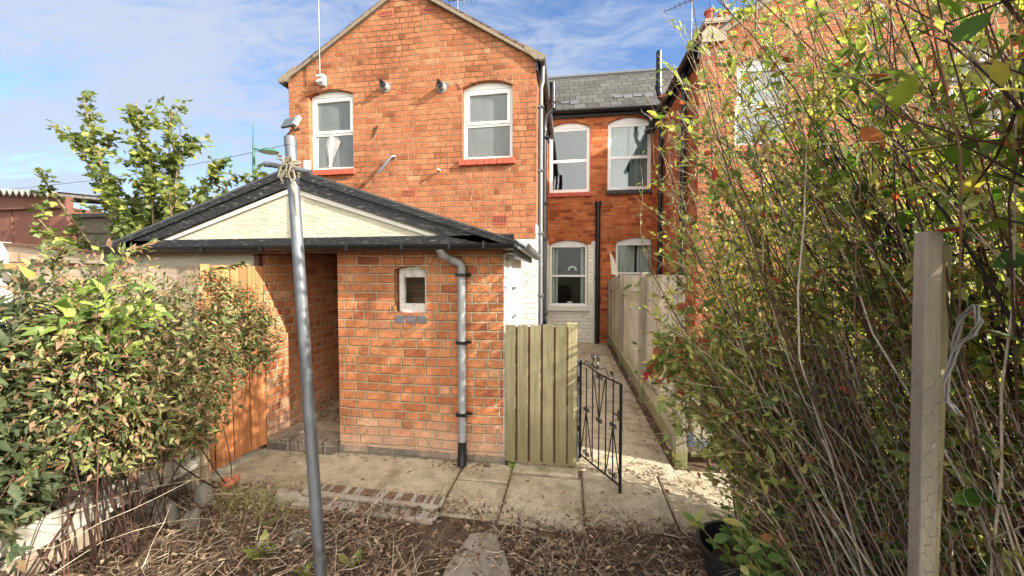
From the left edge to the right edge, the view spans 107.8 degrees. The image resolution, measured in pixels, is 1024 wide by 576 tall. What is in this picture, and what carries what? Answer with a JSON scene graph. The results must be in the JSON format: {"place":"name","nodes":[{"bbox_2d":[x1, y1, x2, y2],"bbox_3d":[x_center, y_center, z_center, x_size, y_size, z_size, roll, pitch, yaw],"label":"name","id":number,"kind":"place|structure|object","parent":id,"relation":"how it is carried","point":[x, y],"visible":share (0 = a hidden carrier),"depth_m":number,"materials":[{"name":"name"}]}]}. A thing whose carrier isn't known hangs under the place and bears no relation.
{"place":"outdoors","nodes":[
{"label":"outdoors","id":0,"kind":"place"},
{"bbox_2d":[0,189,193,265],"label":"metal shed","id":1,"kind":"structure","parent":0,"point":[16,219],"depth_m":6.52,"materials":[{"name":"brown metal"}]},
{"bbox_2d":[281,115,301,135],"bbox_3d":[-1.096,-0.796,1.849,0.103,0.110,0.044,1,2,21],"label":"solar light","id":2,"kind":"object","parent":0,"point":[293,122],"visible":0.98,"depth_m":1.84,"materials":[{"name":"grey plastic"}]},
{"bbox_2d":[0,0,754,212],"label":"sky","id":3,"kind":"structure","parent":0,"point":[227,57],"materials":[{"name":"blue"}]},
{"bbox_2d":[171,344,732,570],"bbox_3d":[0.270,1.359,5.574,4.350,0.074,7.000,0,2,9],"label":"path bedding","id":4,"kind":"object","parent":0,"point":[696,462],"depth_m":2.17,"materials":[{"name":"soil"}]},
{"bbox_2d":[193,483,214,510],"bbox_3d":[-1.983,1.397,2.402,0.116,0.292,0.085,0,2,9],"label":"concrete lump","id":5,"kind":"object","parent":4,"relation":"on","point":[203,491],"visible":0.57,"depth_m":2.37,"materials":[{"name":"grey concrete"}]},
{"bbox_2d":[274,486,302,508],"bbox_3d":[-1.466,1.402,2.470,0.185,0.145,0.122,0,2,9],"label":"garden stone","id":6,"kind":"object","parent":4,"relation":"on","point":[297,494],"visible":0.55,"depth_m":2.43,"materials":[{"name":"beige stone"}]},
{"bbox_2d":[87,160,540,466],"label":"brick outhouse","id":7,"kind":"structure","parent":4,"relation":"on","point":[413,311],"depth_m":3.08,"materials":[{"name":"orange brick"}]},
{"bbox_2d":[399,267,425,312],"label":"window","id":8,"kind":"structure","parent":7,"relation":"in","point":[404,306],"depth_m":3.11,"materials":[{"name":"white paint"}]},
{"bbox_2d":[512,262,518,325],"bbox_3d":[0.031,0.558,3.579,0.032,1.595,0.550,0,2,9],"label":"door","id":9,"kind":"structure","parent":7,"relation":"in","point":[515,266],"depth_m":3.58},
{"bbox_2d":[173,460,588,534],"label":"dry grass","id":10,"kind":"structure","parent":4,"relation":"on","point":[259,499],"depth_m":2.43,"materials":[{"name":"plant"}]},
{"bbox_2d":[608,272,687,467],"bbox_3d":[1.739,0.568,5.529,0.127,1.583,5.337,0,2,9],"label":"timber fence","id":11,"kind":"object","parent":4,"relation":"on","point":[626,322],"visible":0.74,"depth_m":4.41,"materials":[{"name":"brown wood"}]},
{"bbox_2d":[610,252,617,274],"bbox_3d":[1.804,-0.466,6.721,0.112,0.462,0.940,0,2,9],"label":"loose board","id":12,"kind":"object","parent":11,"relation":"attached to","point":[614,270],"visible":1,"depth_m":6.54,"materials":[{"name":"beige wood"}]},
{"bbox_2d":[696,520,815,575],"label":"plant pot","id":13,"kind":"object","parent":4,"relation":"on","point":[711,555],"visible":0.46,"depth_m":1.86,"materials":[{"name":"plastic"}]},
{"bbox_2d":[211,447,764,535],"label":"patio","id":14,"kind":"structure","parent":0,"point":[424,477],"depth_m":2.66,"materials":[{"name":"beige concrete"}]},
{"bbox_2d":[219,474,239,491],"bbox_3d":[-1.988,1.389,2.620,0.117,0.125,0.122,0,2,9],"label":"garden stone","id":15,"kind":"object","parent":14,"relation":"on","point":[227,481],"visible":0.45,"depth_m":2.61,"materials":[{"name":"stone"}]},
{"bbox_2d":[195,254,266,471],"bbox_3d":[-2.187,0.582,2.970,0.098,1.730,0.560,0,2,9],"label":"timber fence","id":16,"kind":"object","parent":14,"relation":"on","point":[245,430],"visible":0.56,"depth_m":3.01,"materials":[{"name":"orange wood"}]},
{"bbox_2d":[507,461,514,468],"bbox_3d":[-0.003,1.384,2.922,0.056,0.047,0.081,-1,2,-18],"label":"weed","id":17,"kind":"object","parent":14,"relation":"on","point":[512,464],"visible":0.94,"depth_m":2.93,"materials":[{"name":"green plant"}]},
{"bbox_2d":[505,322,576,466],"bbox_3d":[0.225,0.834,2.923,0.557,1.130,0.115,0,2,9],"label":"fence panel","id":18,"kind":"object","parent":14,"relation":"on","point":[540,394],"visible":0.99,"depth_m":2.88,"materials":[{"name":"beige wood"}]},
{"bbox_2d":[642,302,758,522],"bbox_3d":[1.079,0.754,2.169,0.648,1.343,0.436,1,2,33],"label":"creeper","id":19,"kind":"object","parent":14,"relation":"on","point":[659,356],"visible":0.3,"depth_m":2.21,"materials":[{"name":"green plant"}]},
{"bbox_2d":[5,470,984,575],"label":"soil bed","id":20,"kind":"object","parent":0,"point":[449,532],"visible":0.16,"depth_m":2.08,"materials":[{"name":"brown soil"}]},
{"bbox_2d":[0,249,168,574],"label":"hedge shrub","id":21,"kind":"object","parent":20,"relation":"on","point":[43,484],"visible":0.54,"depth_m":1.68,"materials":[{"name":"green plant"}]},
{"bbox_2d":[2,246,181,575],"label":"honeysuckle","id":22,"kind":"object","parent":20,"relation":"on","point":[65,307],"visible":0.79,"depth_m":1.89,"materials":[{"name":"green plant"}]},
{"bbox_2d":[0,449,199,575],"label":"gravel board","id":23,"kind":"object","parent":20,"relation":"on","point":[46,534],"visible":0.54,"depth_m":1.90,"materials":[{"name":"white wood"}]},
{"bbox_2d":[0,352,275,575],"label":"brushwood","id":24,"kind":"object","parent":20,"relation":"on","point":[114,493],"visible":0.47,"depth_m":1.84,"materials":[{"name":"brown plant"}]},
{"bbox_2d":[0,236,284,575],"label":"bush","id":25,"kind":"object","parent":20,"relation":"on","point":[181,435],"visible":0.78,"depth_m":2.04,"materials":[{"name":"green plant"}]},
{"bbox_2d":[135,499,178,527],"bbox_3d":[-2.123,1.395,2.250,0.237,0.286,0.130,0,2,9],"label":"concrete lump","id":26,"kind":"object","parent":20,"relation":"on","point":[173,511],"visible":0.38,"depth_m":2.21,"materials":[{"name":"grey concrete"}]},
{"bbox_2d":[179,507,200,529],"bbox_3d":[-1.923,1.433,2.243,0.095,0.220,0.106,-1,2,-14],"label":"concrete lump","id":27,"kind":"object","parent":20,"relation":"on","point":[190,514],"visible":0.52,"depth_m":2.22,"materials":[{"name":"grey concrete"}]},
{"bbox_2d":[186,384,210,493],"bbox_3d":[-2.144,1.066,2.564,0.125,0.806,0.103,0,2,9],"label":"timber post","id":28,"kind":"object","parent":20,"relation":"on","point":[203,472],"visible":0.09,"depth_m":2.54,"materials":[{"name":"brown wood"}]},
{"bbox_2d":[241,529,278,558],"bbox_3d":[-1.356,1.401,1.997,0.134,0.096,0.155,1,2,26],"label":"weed","id":29,"kind":"object","parent":20,"relation":"on","point":[259,547],"visible":0.79,"depth_m":2.02,"materials":[{"name":"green plant"}]},
{"bbox_2d":[263,135,326,575],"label":"clothes pole","id":30,"kind":"object","parent":20,"relation":"on","point":[309,418],"visible":0.97,"depth_m":1.78,"materials":[{"name":"grey metal"}]},
{"bbox_2d":[276,153,300,216],"bbox_3d":[-1.079,-0.410,1.838,0.109,0.473,0.102,0,2,9],"label":"rope","id":31,"kind":"object","parent":30,"relation":"attached to","point":[286,172],"visible":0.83,"depth_m":1.79,"materials":[{"name":"beige fabric"}]},
{"bbox_2d":[287,529,310,547],"bbox_3d":[-1.200,1.414,2.110,0.125,0.078,0.104,0,2,9],"label":"garden stone","id":32,"kind":"object","parent":20,"relation":"on","point":[293,531],"visible":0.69,"depth_m":2.10,"materials":[{"name":"stone"}]},
{"bbox_2d":[295,561,312,575],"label":"weed","id":33,"kind":"object","parent":20,"relation":"on","point":[307,567],"visible":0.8,"depth_m":1.86,"materials":[{"name":"green plant"}]},
{"bbox_2d":[337,548,363,567],"bbox_3d":[-0.838,1.408,1.931,0.169,0.080,0.087,0,2,9],"label":"weed","id":34,"kind":"object","parent":20,"relation":"on","point":[343,557],"visible":0.77,"depth_m":1.94,"materials":[{"name":"green plant"}]},
{"bbox_2d":[285,483,445,528],"bbox_3d":[-0.933,1.396,2.398,0.982,0.073,0.251,0,2,10],"label":"brick edging","id":35,"kind":"object","parent":20,"relation":"on","point":[347,492],"visible":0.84,"depth_m":2.39,"materials":[{"name":"brown brick"}]},
{"bbox_2d":[38,344,815,575],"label":"dead twigs","id":36,"kind":"object","parent":20,"relation":"on","point":[540,540],"depth_m":2.04,"materials":[{"name":"brown wood"}]},
{"bbox_2d":[443,532,510,575],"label":"stepping stone","id":37,"kind":"object","parent":20,"relation":"on","point":[485,563],"visible":0.86,"depth_m":1.92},
{"bbox_2d":[677,458,800,575],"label":"sapling","id":38,"kind":"object","parent":20,"relation":"on","point":[750,547],"visible":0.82,"depth_m":1.57,"materials":[{"name":"green plant"}]},
{"bbox_2d":[622,0,1023,575],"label":"twiggy shrub","id":39,"kind":"object","parent":20,"relation":"on","point":[724,425],"visible":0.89,"depth_m":1.37,"materials":[{"name":"green plant"}]},
{"bbox_2d":[789,0,1023,575],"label":"broadleaf shrub","id":40,"kind":"object","parent":20,"relation":"on","point":[904,92],"visible":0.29,"depth_m":0.98,"materials":[{"name":"green plant"}]},
{"bbox_2d":[907,231,942,575],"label":"timber post","id":41,"kind":"object","parent":20,"relation":"on","point":[927,298],"visible":0.97,"depth_m":0.99,"materials":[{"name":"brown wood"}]},
{"bbox_2d":[728,323,1023,575],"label":"chicken wire","id":42,"kind":"object","parent":41,"relation":"attached to","point":[888,472],"visible":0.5,"depth_m":1.07,"materials":[{"name":"grey metal"}]},
{"bbox_2d":[942,304,983,415],"bbox_3d":[1.011,0.161,0.841,0.014,0.253,0.080,0,2,9],"label":"twine","id":43,"kind":"object","parent":42,"relation":"attached to","point":[956,347],"visible":1,"depth_m":0.85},
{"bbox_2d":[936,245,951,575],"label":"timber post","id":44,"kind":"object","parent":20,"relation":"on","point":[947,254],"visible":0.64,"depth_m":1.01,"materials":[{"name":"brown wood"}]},
{"bbox_2d":[55,433,1022,547],"bbox_3d":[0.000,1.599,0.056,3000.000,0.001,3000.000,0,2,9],"label":"ground","id":45,"kind":"structure","parent":0,"point":[180,479],"depth_m":3.03,"materials":[{"name":"brown soil"}]},
{"bbox_2d":[0,242,231,425],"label":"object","id":46,"kind":"object","parent":45,"relation":"on","point":[9,250],"visible":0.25,"depth_m":3.31,"materials":[{"name":"white paint"}]},
{"bbox_2d":[75,211,161,265],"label":"timber shed","id":47,"kind":"structure","parent":45,"relation":"on","point":[93,224],"depth_m":6.42,"materials":[{"name":"wood"}]},
{"bbox_2d":[27,90,267,265],"bbox_3d":[-5.153,-0.732,5.304,4.157,4.304,1.149,0,2,9],"label":"young tree","id":48,"kind":"object","parent":45,"relation":"on","point":[129,220],"visible":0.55,"depth_m":5.21,"materials":[{"name":"green plant"}]},
{"bbox_2d":[252,124,278,180],"bbox_3d":[-11.066,-3.212,16.783,1.350,8.251,0.709,0,2,9],"label":"street lamp","id":49,"kind":"object","parent":45,"relation":"on","point":[269,151],"visible":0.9,"depth_m":16.72,"materials":[{"name":"green metal"}]},
{"bbox_2d":[13,145,283,188],"bbox_3d":[-16.414,-6.382,18.002,26.004,2.734,0.033,0,2,9],"label":"overhead wire","id":50,"kind":"object","parent":49,"relation":"attached to","point":[158,170],"visible":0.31,"depth_m":17.91,"materials":[{"name":"black metal"}]},
{"bbox_2d":[277,0,555,326],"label":"brick house","id":51,"kind":"structure","parent":45,"relation":"on","point":[441,108],"depth_m":5.57,"materials":[{"name":"brick"}]},
{"bbox_2d":[316,0,325,85],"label":"tv aerial","id":52,"kind":"object","parent":51,"relation":"attached to","point":[321,81],"visible":1,"depth_m":5.69,"materials":[{"name":"metal"}]},
{"bbox_2d":[312,92,355,175],"bbox_3d":[-2.816,-2.419,5.857,0.811,1.320,0.182,0,2,9],"label":"window","id":53,"kind":"structure","parent":51,"relation":"in","point":[332,112],"depth_m":5.90,"materials":[{"name":"plastic"}]},
{"bbox_2d":[447,0,475,8],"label":"tv aerial","id":54,"kind":"object","parent":51,"relation":"attached to","point":[457,2],"visible":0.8,"depth_m":6.55,"materials":[{"name":"metal"}]},
{"bbox_2d":[459,83,514,165],"bbox_3d":[-0.357,-2.406,5.478,0.836,1.220,0.182,0,2,9],"label":"window","id":55,"kind":"structure","parent":51,"relation":"in","point":[488,107],"depth_m":5.51,"materials":[{"name":"plastic"}]},
{"bbox_2d":[548,66,779,343],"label":"terraced house","id":56,"kind":"structure","parent":45,"relation":"on","point":[599,143],"depth_m":8.25,"materials":[{"name":"brick"}]},
{"bbox_2d":[548,241,588,310],"bbox_3d":[1.268,-0.277,8.397,0.905,1.568,0.314,0,2,9],"label":"window","id":57,"kind":"structure","parent":56,"relation":"in","point":[554,305],"depth_m":8.41,"materials":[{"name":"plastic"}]},
{"bbox_2d":[548,123,590,197],"bbox_3d":[1.270,-2.822,8.242,0.945,1.630,0.167,0,2,9],"label":"window","id":58,"kind":"structure","parent":56,"relation":"in","point":[568,127],"depth_m":8.24,"materials":[{"name":"plastic"}]},
{"bbox_2d":[606,118,651,194],"bbox_3d":[2.539,-2.848,8.116,0.971,1.650,0.306,0,2,9],"label":"window","id":59,"kind":"structure","parent":56,"relation":"in","point":[617,130],"depth_m":8.20,"materials":[{"name":"plastic"}]},
{"bbox_2d":[616,238,650,276],"bbox_3d":[2.733,-0.591,8.219,0.908,1.008,0.198,0,2,9],"label":"window","id":60,"kind":"structure","parent":56,"relation":"in","point":[625,249],"depth_m":8.28,"materials":[{"name":"plastic"}]},
{"bbox_2d":[701,176,840,375],"bbox_3d":[2.575,0.145,3.833,1.214,2.545,1.394,0,2,9],"label":"sunlit shrub","id":61,"kind":"object","parent":45,"relation":"on","point":[721,275],"visible":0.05,"depth_m":3.79,"materials":[{"name":"green plant"}]},
{"bbox_2d":[778,123,1023,441],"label":"sunlit shrub","id":62,"kind":"object","parent":45,"relation":"on","point":[1021,208],"visible":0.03,"depth_m":2.99,"materials":[{"name":"green plant"}]},
{"bbox_2d":[879,180,1022,428],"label":"sunlit shrub","id":63,"kind":"object","parent":45,"relation":"on","point":[976,289],"depth_m":3.45,"materials":[{"name":"green plant"}]},
{"bbox_2d":[515,342,672,476],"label":"path","id":64,"kind":"structure","parent":0,"point":[636,447],"depth_m":3.65,"materials":[{"name":"beige concrete"}]},
{"bbox_2d":[576,359,579,461],"bbox_3d":[0.526,1.000,3.011,0.033,0.850,0.033,1,2,31],"label":"gate post","id":65,"kind":"object","parent":64,"relation":"on","point":[578,374],"visible":0.39,"depth_m":3.00,"materials":[{"name":"black metal"}]},
{"bbox_2d":[577,354,622,493],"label":"iron gate","id":66,"kind":"structure","parent":65,"relation":"attached to","point":[618,414],"depth_m":2.75,"materials":[{"name":"black metal"}]},
{"bbox_2d":[687,391,744,466],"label":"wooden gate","id":67,"kind":"structure","parent":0,"point":[694,453],"depth_m":2.96,"materials":[{"name":"grey wood"}]},
{"bbox_2d":[645,0,1023,388],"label":"brick house","id":68,"kind":"structure","parent":0,"point":[685,69],"depth_m":5.04,"materials":[{"name":"brick"}]},
{"bbox_2d":[664,0,696,38],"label":"tv aerial","id":69,"kind":"object","parent":68,"relation":"attached to","point":[681,7],"visible":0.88,"depth_m":7.38,"materials":[{"name":"metal"}]},
{"bbox_2d":[733,58,792,151],"bbox_3d":[3.319,-2.438,5.040,0.736,1.255,0.319,0,2,9],"label":"window","id":70,"kind":"structure","parent":68,"relation":"in","point":[756,61],"depth_m":5.13,"materials":[{"name":"plastic"}]},
{"bbox_2d":[949,48,1003,138],"bbox_3d":[5.715,-2.378,4.602,0.706,1.165,0.182,0,2,9],"label":"window","id":71,"kind":"structure","parent":68,"relation":"in","point":[982,60],"depth_m":4.63,"materials":[{"name":"plastic"}]}
]}

